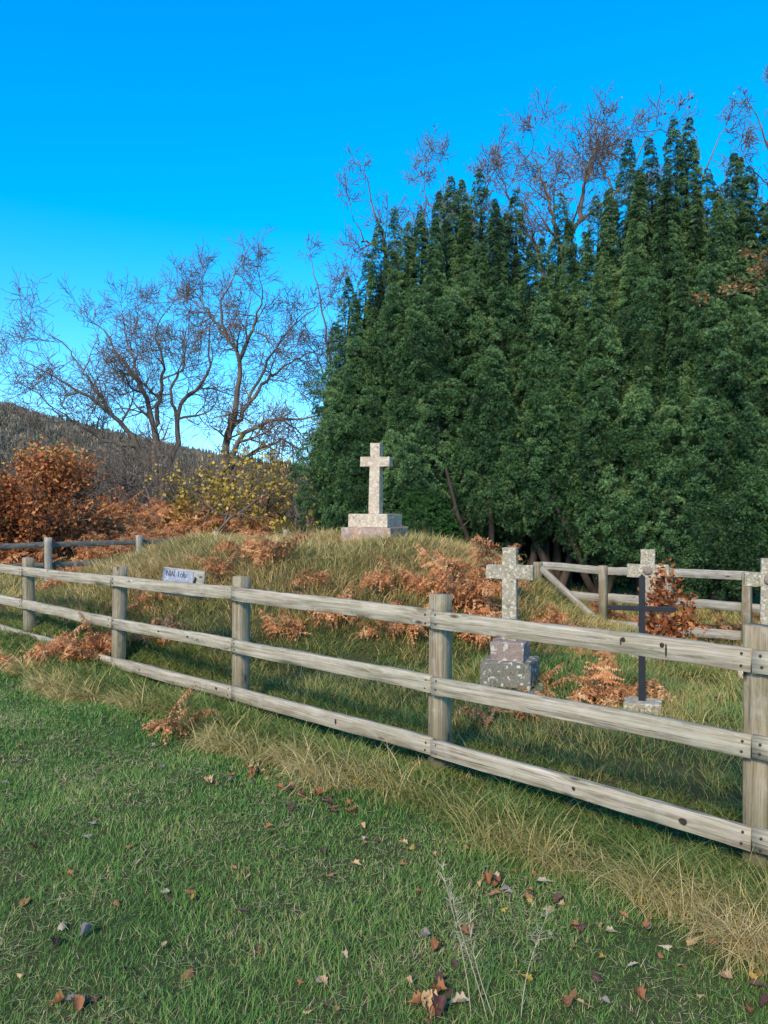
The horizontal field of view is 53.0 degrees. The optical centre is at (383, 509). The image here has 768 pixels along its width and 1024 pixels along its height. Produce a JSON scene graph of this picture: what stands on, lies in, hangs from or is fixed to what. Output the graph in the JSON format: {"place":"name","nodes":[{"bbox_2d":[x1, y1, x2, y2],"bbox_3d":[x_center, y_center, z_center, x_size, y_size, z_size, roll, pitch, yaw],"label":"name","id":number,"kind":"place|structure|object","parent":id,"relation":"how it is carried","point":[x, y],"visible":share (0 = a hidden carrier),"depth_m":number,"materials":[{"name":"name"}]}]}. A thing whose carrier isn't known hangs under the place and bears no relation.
{"place":"outdoors","nodes":[
{"label":"outdoors","id":0,"kind":"place"},
{"bbox_2d":[0,424,310,514],"bbox_3d":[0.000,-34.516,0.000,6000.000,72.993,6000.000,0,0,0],"label":"hill","id":1,"kind":"structure","parent":0,"point":[106,488],"depth_m":169.59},
{"bbox_2d":[0,399,315,504],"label":"distant woods","id":2,"kind":"object","parent":1,"relation":"on","point":[7,427],"visible":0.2,"depth_m":260.80,"materials":[{"name":"plant"}]},
{"bbox_2d":[0,512,759,615],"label":"rough grass","id":3,"kind":"structure","parent":0,"point":[571,588],"depth_m":18.19,"materials":[{"name":"plant"}]},
{"bbox_2d":[0,515,767,1023],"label":"ground","id":4,"kind":"structure","parent":0,"point":[90,991],"depth_m":3.34,"materials":[{"name":"plant"}]},
{"bbox_2d":[0,431,54,505],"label":"bare shrub","id":5,"kind":"object","parent":4,"relation":"on","point":[17,460],"visible":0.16,"depth_m":30.82,"materials":[{"name":"plant"}]},
{"bbox_2d":[0,458,58,563],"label":"beech tree","id":6,"kind":"object","parent":4,"relation":"on","point":[7,490],"visible":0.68,"depth_m":19.78,"materials":[{"name":"plant"}]},
{"bbox_2d":[0,639,59,671],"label":"bracken plant","id":7,"kind":"object","parent":4,"relation":"on","point":[39,646],"visible":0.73,"depth_m":8.22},
{"bbox_2d":[50,935,60,944],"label":"fallen leaf","id":8,"kind":"object","parent":4,"relation":"on","point":[54,940],"visible":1,"depth_m":2.99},
{"bbox_2d":[45,990,66,1004],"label":"fallen leaf","id":9,"kind":"object","parent":4,"relation":"on","point":[60,997],"visible":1,"depth_m":2.62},
{"bbox_2d":[35,565,82,592],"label":"bracken plant","id":10,"kind":"object","parent":4,"relation":"on","point":[47,583],"visible":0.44,"depth_m":11.58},
{"bbox_2d":[33,619,90,663],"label":"bracken plant","id":11,"kind":"object","parent":4,"relation":"on","point":[72,649],"visible":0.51,"depth_m":8.40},
{"bbox_2d":[0,401,123,507],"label":"bare shrub","id":12,"kind":"object","parent":4,"relation":"on","point":[45,445],"visible":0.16,"depth_m":32.22,"materials":[{"name":"plant"}]},
{"bbox_2d":[0,434,146,563],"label":"beech tree","id":13,"kind":"object","parent":4,"relation":"on","point":[57,486],"visible":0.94,"depth_m":20.54,"materials":[{"name":"plant"}]},
{"bbox_2d":[73,996,84,1014],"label":"fallen leaf","id":14,"kind":"object","parent":4,"relation":"on","point":[78,1002],"visible":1,"depth_m":2.58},
{"bbox_2d":[75,922,93,939],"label":"fallen leaf","id":15,"kind":"object","parent":4,"relation":"on","point":[85,927],"visible":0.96,"depth_m":3.04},
{"bbox_2d":[85,995,99,1002],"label":"fallen leaf","id":16,"kind":"object","parent":4,"relation":"on","point":[94,998],"visible":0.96,"depth_m":2.62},
{"bbox_2d":[51,607,147,663],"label":"bracken plant","id":17,"kind":"object","parent":4,"relation":"on","point":[99,640],"visible":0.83,"depth_m":8.38,"materials":[{"name":"plant"}]},
{"bbox_2d":[0,404,201,508],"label":"bare shrub","id":18,"kind":"object","parent":4,"relation":"on","point":[124,489],"visible":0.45,"depth_m":28.25,"materials":[{"name":"plant"}]},
{"bbox_2d":[101,574,168,613],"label":"bracken plant","id":19,"kind":"object","parent":4,"relation":"on","point":[143,594],"visible":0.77,"depth_m":9.32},
{"bbox_2d":[0,255,270,510],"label":"bare tree","id":20,"kind":"object","parent":4,"relation":"on","point":[103,405],"visible":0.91,"depth_m":33.32,"materials":[{"name":"brown wood"}]},
{"bbox_2d":[0,530,288,583],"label":"wooden fence","id":21,"kind":"object","parent":4,"relation":"on","point":[47,544],"visible":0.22,"depth_m":16.31,"materials":[{"name":"grey wood"}]},
{"bbox_2d":[0,488,292,576],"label":"bracken bank","id":22,"kind":"structure","parent":4,"relation":"on","point":[138,515],"depth_m":22.31,"materials":[{"name":"plant"}]},
{"bbox_2d":[127,613,189,648],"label":"bracken plant","id":23,"kind":"object","parent":4,"relation":"on","point":[153,621],"visible":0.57,"depth_m":8.45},
{"bbox_2d":[76,416,258,517],"bbox_3d":[-8.068,-0.554,28.063,6.820,5.494,5.305,0,0,0],"label":"bare shrub","id":24,"kind":"object","parent":4,"relation":"on","point":[131,480],"visible":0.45,"depth_m":27.65,"materials":[{"name":"plant"}]},
{"bbox_2d":[88,431,259,517],"bbox_3d":[-7.333,-0.784,29.757,5.558,4.718,7.206,0,0,9],"label":"bare shrub","id":25,"kind":"object","parent":4,"relation":"on","point":[197,477],"visible":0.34,"depth_m":29.43,"materials":[{"name":"plant"}]},
{"bbox_2d":[142,685,221,745],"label":"bracken plant","id":26,"kind":"object","parent":4,"relation":"on","point":[170,723],"visible":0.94,"depth_m":5.62,"materials":[{"name":"plant"}]},
{"bbox_2d":[178,968,193,983],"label":"fallen leaf","id":27,"kind":"object","parent":4,"relation":"on","point":[190,973],"visible":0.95,"depth_m":2.73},
{"bbox_2d":[186,549,239,580],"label":"bracken plant","id":28,"kind":"object","parent":4,"relation":"on","point":[214,567],"visible":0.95,"depth_m":9.69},
{"bbox_2d":[143,418,320,534],"bbox_3d":[-3.599,-0.104,24.492,7.862,5.908,6.738,0,0,0],"label":"yellow shrub","id":29,"kind":"object","parent":4,"relation":"on","point":[217,489],"visible":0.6,"depth_m":23.34,"materials":[{"name":"plant"}]},
{"bbox_2d":[157,435,314,514],"bbox_3d":[-5.111,-0.817,29.842,8.076,4.403,6.138,0,0,-28],"label":"bare shrub","id":30,"kind":"object","parent":4,"relation":"on","point":[291,463],"visible":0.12,"depth_m":29.83,"materials":[{"name":"plant"}]},
{"bbox_2d":[157,224,358,506],"bbox_3d":[-4.640,-4.920,31.043,9.457,13.200,7.621,0,0,0],"label":"bare tree","id":31,"kind":"object","parent":4,"relation":"on","point":[234,415],"visible":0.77,"depth_m":30.81,"materials":[{"name":"brown plant"}]},
{"bbox_2d":[211,530,315,569],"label":"bracken plant","id":32,"kind":"object","parent":4,"relation":"on","point":[281,549],"visible":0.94,"depth_m":10.01,"materials":[{"name":"plant"}]},
{"bbox_2d":[258,607,310,641],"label":"bracken plant","id":33,"kind":"object","parent":4,"relation":"on","point":[293,627],"visible":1,"depth_m":8.40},
{"bbox_2d":[258,443,316,534],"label":"bare shrub","id":34,"kind":"object","parent":4,"relation":"on","point":[295,512],"visible":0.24,"depth_m":23.88,"materials":[{"name":"plant"}]},
{"bbox_2d":[288,565,333,590],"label":"bracken plant","id":35,"kind":"object","parent":4,"relation":"on","point":[319,575],"visible":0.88,"depth_m":9.24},
{"bbox_2d":[270,230,352,435],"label":"bare tree","id":36,"kind":"object","parent":4,"relation":"on","point":[324,329],"visible":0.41,"depth_m":32.98,"materials":[{"name":"brown wood"}]},
{"bbox_2d":[318,975,328,987],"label":"fallen leaf","id":37,"kind":"object","parent":4,"relation":"on","point":[325,978],"visible":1,"depth_m":2.67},
{"bbox_2d":[295,580,362,629],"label":"bracken plant","id":38,"kind":"object","parent":4,"relation":"on","point":[317,618],"visible":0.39,"depth_m":8.54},
{"bbox_2d":[287,252,396,533],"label":"yew tree","id":39,"kind":"object","parent":4,"relation":"on","point":[331,512],"visible":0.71,"depth_m":17.93,"materials":[{"name":"green plant"}]},
{"bbox_2d":[341,443,408,543],"bbox_3d":[-0.143,-0.120,13.001,0.960,2.015,0.940,0,0,22],"label":"memorial cross","id":40,"kind":"object","parent":4,"relation":"on","point":[376,520],"visible":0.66,"depth_m":12.87,"materials":[{"name":"stone"}]},
{"bbox_2d":[0,524,759,821],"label":"mound grass","id":41,"kind":"structure","parent":4,"relation":"on","point":[355,557],"depth_m":8.50,"materials":[{"name":"plant"}]},
{"bbox_2d":[352,554,414,594],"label":"bracken plant","id":42,"kind":"object","parent":4,"relation":"on","point":[385,579],"visible":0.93,"depth_m":9.44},
{"bbox_2d":[0,598,767,985],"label":"verge grass","id":43,"kind":"structure","parent":4,"relation":"on","point":[278,738],"depth_m":4.55,"materials":[{"name":"plant"}]},
{"bbox_2d":[0,557,767,868],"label":"wooden fence","id":44,"kind":"object","parent":4,"relation":"on","point":[443,688],"visible":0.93,"depth_m":4.94,"materials":[{"name":"grey wood"}]},
{"bbox_2d":[161,567,205,599],"bbox_3d":[-1.973,0.710,7.520,0.720,0.277,0.039,0,-6,43],"label":"sign board","id":45,"kind":"object","parent":44,"relation":"attached to","point":[183,575],"visible":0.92,"depth_m":7.49,"materials":[{"name":"white wood"}]},
{"bbox_2d":[333,206,447,534],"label":"yew tree","id":46,"kind":"object","parent":4,"relation":"on","point":[390,297],"visible":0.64,"depth_m":17.34,"materials":[{"name":"green plant"}]},
{"bbox_2d":[320,136,460,285],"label":"bare tree","id":47,"kind":"object","parent":4,"relation":"on","point":[375,219],"visible":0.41,"depth_m":28.55,"materials":[{"name":"brown wood"}]},
{"bbox_2d":[350,605,453,651],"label":"bracken plant","id":48,"kind":"object","parent":4,"relation":"on","point":[389,625],"visible":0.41,"depth_m":8.48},
{"bbox_2d":[377,595,428,635],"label":"bracken plant","id":49,"kind":"object","parent":4,"relation":"on","point":[395,602],"visible":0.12,"depth_m":8.73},
{"bbox_2d":[404,989,421,1003],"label":"fallen leaf","id":50,"kind":"object","parent":4,"relation":"on","point":[416,999],"visible":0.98,"depth_m":2.54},
{"bbox_2d":[380,190,467,542],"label":"yew tree","id":51,"kind":"object","parent":4,"relation":"on","point":[421,228],"visible":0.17,"depth_m":17.21,"materials":[{"name":"green plant"}]},
{"bbox_2d":[418,927,430,937],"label":"fallen leaf","id":52,"kind":"object","parent":4,"relation":"on","point":[425,932],"visible":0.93,"depth_m":2.96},
{"bbox_2d":[420,993,432,1016],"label":"fallen leaf","id":53,"kind":"object","parent":4,"relation":"on","point":[427,1000],"visible":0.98,"depth_m":2.52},
{"bbox_2d":[396,485,468,543],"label":"evergreen bush","id":54,"kind":"object","parent":4,"relation":"on","point":[447,529],"visible":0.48,"depth_m":15.93,"materials":[{"name":"green plant"}]},
{"bbox_2d":[428,934,441,953],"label":"fallen leaf","id":55,"kind":"object","parent":4,"relation":"on","point":[435,943],"visible":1,"depth_m":2.87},
{"bbox_2d":[430,970,446,984],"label":"fallen leaf","id":56,"kind":"object","parent":4,"relation":"on","point":[440,975],"visible":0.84,"depth_m":2.67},
{"bbox_2d":[431,991,447,1023],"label":"fallen leaf","id":57,"kind":"object","parent":4,"relation":"on","point":[440,1000],"visible":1,"depth_m":2.51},
{"bbox_2d":[432,976,450,990],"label":"fallen leaf","id":58,"kind":"object","parent":4,"relation":"on","point":[440,985],"visible":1,"depth_m":2.61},
{"bbox_2d":[394,564,495,604],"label":"bracken plant","id":59,"kind":"object","parent":4,"relation":"on","point":[418,583],"visible":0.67,"depth_m":9.46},
{"bbox_2d":[393,175,499,549],"bbox_3d":[1.570,-2.863,17.251,3.213,9.487,2.760,0,0,-15],"label":"yew tree","id":60,"kind":"object","parent":4,"relation":"on","point":[437,290],"visible":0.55,"depth_m":16.52,"materials":[{"name":"green plant"}]},
{"bbox_2d":[428,550,467,573],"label":"bracken plant","id":61,"kind":"object","parent":4,"relation":"on","point":[441,555],"visible":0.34,"depth_m":10.41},
{"bbox_2d":[444,988,454,998],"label":"fallen leaf","id":62,"kind":"object","parent":4,"relation":"on","point":[449,992],"visible":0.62,"depth_m":2.61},
{"bbox_2d":[434,858,471,1015],"bbox_3d":[0.238,1.421,2.590,0.093,0.447,0.205,0,0,-25],"label":"dry grass stalk","id":63,"kind":"object","parent":4,"relation":"on","point":[455,925],"visible":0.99,"depth_m":2.60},
{"bbox_2d":[448,991,468,1002],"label":"fallen leaf","id":64,"kind":"object","parent":4,"relation":"on","point":[463,997],"visible":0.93,"depth_m":2.55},
{"bbox_2d":[398,118,526,253],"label":"bare tree","id":65,"kind":"object","parent":4,"relation":"on","point":[433,169],"visible":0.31,"depth_m":28.56,"materials":[{"name":"brown plant"}]},
{"bbox_2d":[447,544,481,561],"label":"bracken plant","id":66,"kind":"object","parent":4,"relation":"on","point":[470,549],"visible":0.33,"depth_m":11.71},
{"bbox_2d":[458,923,472,933],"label":"fallen leaf","id":67,"kind":"object","parent":4,"relation":"on","point":[466,927],"visible":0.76,"depth_m":2.98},
{"bbox_2d":[444,873,487,1020],"bbox_3d":[0.268,1.442,2.559,0.099,0.405,0.206,0,0,-31],"label":"dry grass stalk","id":68,"kind":"object","parent":4,"relation":"on","point":[463,938],"visible":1,"depth_m":2.57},
{"bbox_2d":[414,543,522,614],"bbox_3d":[1.050,0.905,9.181,1.362,1.022,1.200,0,0,0],"label":"bracken plant","id":69,"kind":"object","parent":4,"relation":"on","point":[470,599],"visible":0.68,"depth_m":9.13,"materials":[{"name":"plant"}]},
{"bbox_2d":[454,905,492,1016],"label":"dry grass stalk","id":70,"kind":"object","parent":4,"relation":"on","point":[469,913],"visible":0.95,"depth_m":2.59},
{"bbox_2d":[484,869,491,884],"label":"fallen leaf","id":71,"kind":"object","parent":4,"relation":"on","point":[488,876],"visible":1,"depth_m":3.49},
{"bbox_2d":[457,589,524,648],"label":"bracken plant","id":72,"kind":"object","parent":4,"relation":"on","point":[480,611],"visible":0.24,"depth_m":8.93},
{"bbox_2d":[433,168,550,551],"bbox_3d":[2.222,-2.862,16.785,2.686,9.576,2.507,0,0,0],"label":"yew tree","id":73,"kind":"object","parent":4,"relation":"on","point":[484,276],"visible":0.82,"depth_m":16.41,"materials":[{"name":"green plant"}]},
{"bbox_2d":[454,534,533,593],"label":"bracken plant","id":74,"kind":"object","parent":4,"relation":"on","point":[483,553],"visible":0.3,"depth_m":10.05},
{"bbox_2d":[454,686,556,729],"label":"bracken plant","id":75,"kind":"object","parent":4,"relation":"on","point":[487,720],"visible":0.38,"depth_m":6.08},
{"bbox_2d":[478,547,545,693],"bbox_3d":[1.178,1.133,7.201,0.639,1.571,0.596,0,0,22],"label":"grave cross","id":76,"kind":"object","parent":4,"relation":"on","point":[503,660],"visible":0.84,"depth_m":7.10,"materials":[{"name":"white stone"}]},
{"bbox_2d":[462,530,563,578],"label":"yew tree","id":77,"kind":"object","parent":4,"relation":"on","point":[526,549],"visible":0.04,"depth_m":19.43,"materials":[{"name":"green plant"}]},
{"bbox_2d":[458,188,569,564],"bbox_3d":[2.867,-2.549,16.855,2.530,9.108,2.686,0,0,18],"label":"yew tree","id":78,"kind":"object","parent":4,"relation":"on","point":[518,280],"visible":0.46,"depth_m":16.26,"materials":[{"name":"green plant"}]},
{"bbox_2d":[521,905,553,1016],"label":"dry grass stalk","id":79,"kind":"object","parent":4,"relation":"on","point":[547,913],"visible":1,"depth_m":2.60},
{"bbox_2d":[511,661,573,691],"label":"bracken plant","id":80,"kind":"object","parent":4,"relation":"on","point":[552,671],"visible":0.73,"depth_m":7.11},
{"bbox_2d":[522,603,581,626],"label":"bracken plant","id":81,"kind":"object","parent":4,"relation":"on","point":[554,616],"visible":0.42,"depth_m":9.33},
{"bbox_2d":[489,190,618,589],"bbox_3d":[3.818,-2.363,16.378,3.061,9.058,2.583,0,0,-43],"label":"yew tree","id":82,"kind":"object","parent":4,"relation":"on","point":[549,352],"visible":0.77,"depth_m":15.78,"materials":[{"name":"green plant"}]},
{"bbox_2d":[553,892,563,902],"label":"fallen leaf","id":83,"kind":"object","parent":4,"relation":"on","point":[558,896],"visible":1,"depth_m":3.31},
{"bbox_2d":[560,994,572,1006],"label":"fallen leaf","id":84,"kind":"object","parent":4,"relation":"on","point":[567,1001],"visible":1,"depth_m":2.56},
{"bbox_2d":[541,645,607,660],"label":"bracken plant","id":85,"kind":"object","parent":4,"relation":"on","point":[570,648],"visible":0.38,"depth_m":8.59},
{"bbox_2d":[572,924,591,930],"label":"fallen leaf","id":86,"kind":"object","parent":4,"relation":"on","point":[580,927],"visible":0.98,"depth_m":3.08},
{"bbox_2d":[468,79,704,289],"bbox_3d":[6.874,-7.049,27.148,7.611,16.277,5.381,0,0,0],"label":"bare tree","id":87,"kind":"object","parent":4,"relation":"on","point":[590,164],"visible":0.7,"depth_m":27.06,"materials":[{"name":"brown plant"}]},
{"bbox_2d":[548,533,635,591],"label":"yew tree","id":88,"kind":"object","parent":4,"relation":"on","point":[576,577],"visible":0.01,"depth_m":19.01,"materials":[{"name":"green plant"}]},
{"bbox_2d":[545,187,640,592],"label":"yew tree","id":89,"kind":"object","parent":4,"relation":"on","point":[586,384],"visible":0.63,"depth_m":15.32,"materials":[{"name":"green plant"}]},
{"bbox_2d":[592,972,601,981],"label":"fallen leaf","id":90,"kind":"object","parent":4,"relation":"on","point":[596,978],"visible":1,"depth_m":2.71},
{"bbox_2d":[585,594,630,621],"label":"bracken plant","id":91,"kind":"object","parent":4,"relation":"on","point":[610,612],"visible":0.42,"depth_m":12.85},
{"bbox_2d":[566,651,677,708],"bbox_3d":[1.890,1.526,6.735,0.860,0.584,1.139,0,0,-19],"label":"bracken plant","id":92,"kind":"object","parent":4,"relation":"on","point":[589,691],"visible":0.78,"depth_m":6.59,"materials":[{"name":"plant"}]},
{"bbox_2d":[570,137,698,594],"bbox_3d":[5.181,-2.742,15.444,2.865,9.873,2.803,0,0,0],"label":"yew tree","id":93,"kind":"object","parent":4,"relation":"on","point":[628,288],"visible":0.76,"depth_m":15.07,"materials":[{"name":"green plant"}]},
{"bbox_2d":[634,984,645,999],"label":"fallen leaf","id":94,"kind":"object","parent":4,"relation":"on","point":[641,991],"visible":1,"depth_m":2.62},
{"bbox_2d":[609,574,675,715],"bbox_3d":[2.104,1.194,6.281,0.520,1.343,0.250,0,0,17],"label":"iron cross","id":95,"kind":"object","parent":4,"relation":"on","point":[641,700],"visible":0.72,"depth_m":6.27,"materials":[{"name":"metal"}]},
{"bbox_2d":[533,561,759,644],"bbox_3d":[4.846,1.568,10.544,6.621,1.460,0.496,0,0,43],"label":"wooden fence","id":96,"kind":"object","parent":4,"relation":"on","point":[746,607],"visible":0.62,"depth_m":11.72,"materials":[{"name":"grey wood"}]},
{"bbox_2d":[627,549,669,663],"bbox_3d":[3.017,1.220,8.800,0.462,1.545,0.417,0,0,22],"label":"grave cross","id":97,"kind":"object","parent":4,"relation":"on","point":[646,566],"visible":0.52,"depth_m":8.75,"materials":[{"name":"stone"}]},
{"bbox_2d":[633,558,705,667],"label":"beech sapling","id":98,"kind":"object","parent":4,"relation":"on","point":[672,629],"visible":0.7,"depth_m":8.33,"materials":[{"name":"plant"}]},
{"bbox_2d":[623,115,731,597],"bbox_3d":[5.847,-2.843,14.838,2.608,10.132,2.715,0,0,-38],"label":"yew tree","id":99,"kind":"object","parent":4,"relation":"on","point":[681,196],"visible":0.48,"depth_m":14.85,"materials":[{"name":"green plant"}]},
{"bbox_2d":[594,96,761,233],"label":"bare tree","id":100,"kind":"object","parent":4,"relation":"on","point":[730,129],"visible":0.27,"depth_m":25.45,"materials":[{"name":"brown plant"}]},
{"bbox_2d":[686,935,701,945],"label":"fallen leaf","id":101,"kind":"object","parent":4,"relation":"on","point":[687,941],"visible":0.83,"depth_m":2.98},
{"bbox_2d":[634,168,767,608],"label":"yew tree","id":102,"kind":"object","parent":4,"relation":"on","point":[693,511],"visible":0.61,"depth_m":14.03,"materials":[{"name":"green plant"}]},
{"bbox_2d":[683,609,759,644],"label":"bracken plant","id":103,"kind":"object","parent":4,"relation":"on","point":[727,626],"visible":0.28,"depth_m":11.27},
{"bbox_2d":[677,152,767,601],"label":"yew tree","id":104,"kind":"object","parent":4,"relation":"on","point":[734,231],"visible":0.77,"depth_m":13.77,"materials":[{"name":"green plant"}]},
{"bbox_2d":[718,966,731,978],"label":"fallen leaf","id":105,"kind":"object","parent":4,"relation":"on","point":[728,972],"visible":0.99,"depth_m":2.75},
{"bbox_2d":[690,246,767,306],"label":"leafy tree","id":106,"kind":"object","parent":4,"relation":"on","point":[754,268],"visible":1,"depth_m":11.03,"materials":[{"name":"brown plant"}]},
{"bbox_2d":[714,65,767,246],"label":"bare tree","id":107,"kind":"object","parent":4,"relation":"on","point":[747,112],"visible":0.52,"depth_m":19.64,"materials":[{"name":"brown wood"}]},
{"bbox_2d":[720,202,767,592],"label":"yew tree","id":108,"kind":"object","parent":4,"relation":"on","point":[759,308],"visible":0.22,"depth_m":14.04,"materials":[{"name":"green plant"}]},
{"bbox_2d":[735,558,767,679],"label":"grave cross","id":109,"kind":"object","parent":4,"relation":"on","point":[756,579],"visible":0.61,"depth_m":7.88,"materials":[{"name":"stone"}]},
{"bbox_2d":[747,978,767,986],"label":"fallen leaf","id":110,"kind":"object","parent":4,"relation":"on","point":[755,982],"visible":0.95,"depth_m":2.73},
{"bbox_2d":[756,991,767,1009],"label":"fallen leaf","id":111,"kind":"object","parent":4,"relation":"on","point":[764,999],"visible":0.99,"depth_m":2.63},
{"bbox_2d":[0,0,767,462],"label":"sky","id":112,"kind":"structure","parent":0,"point":[132,131],"materials":[{"name":"blue"}]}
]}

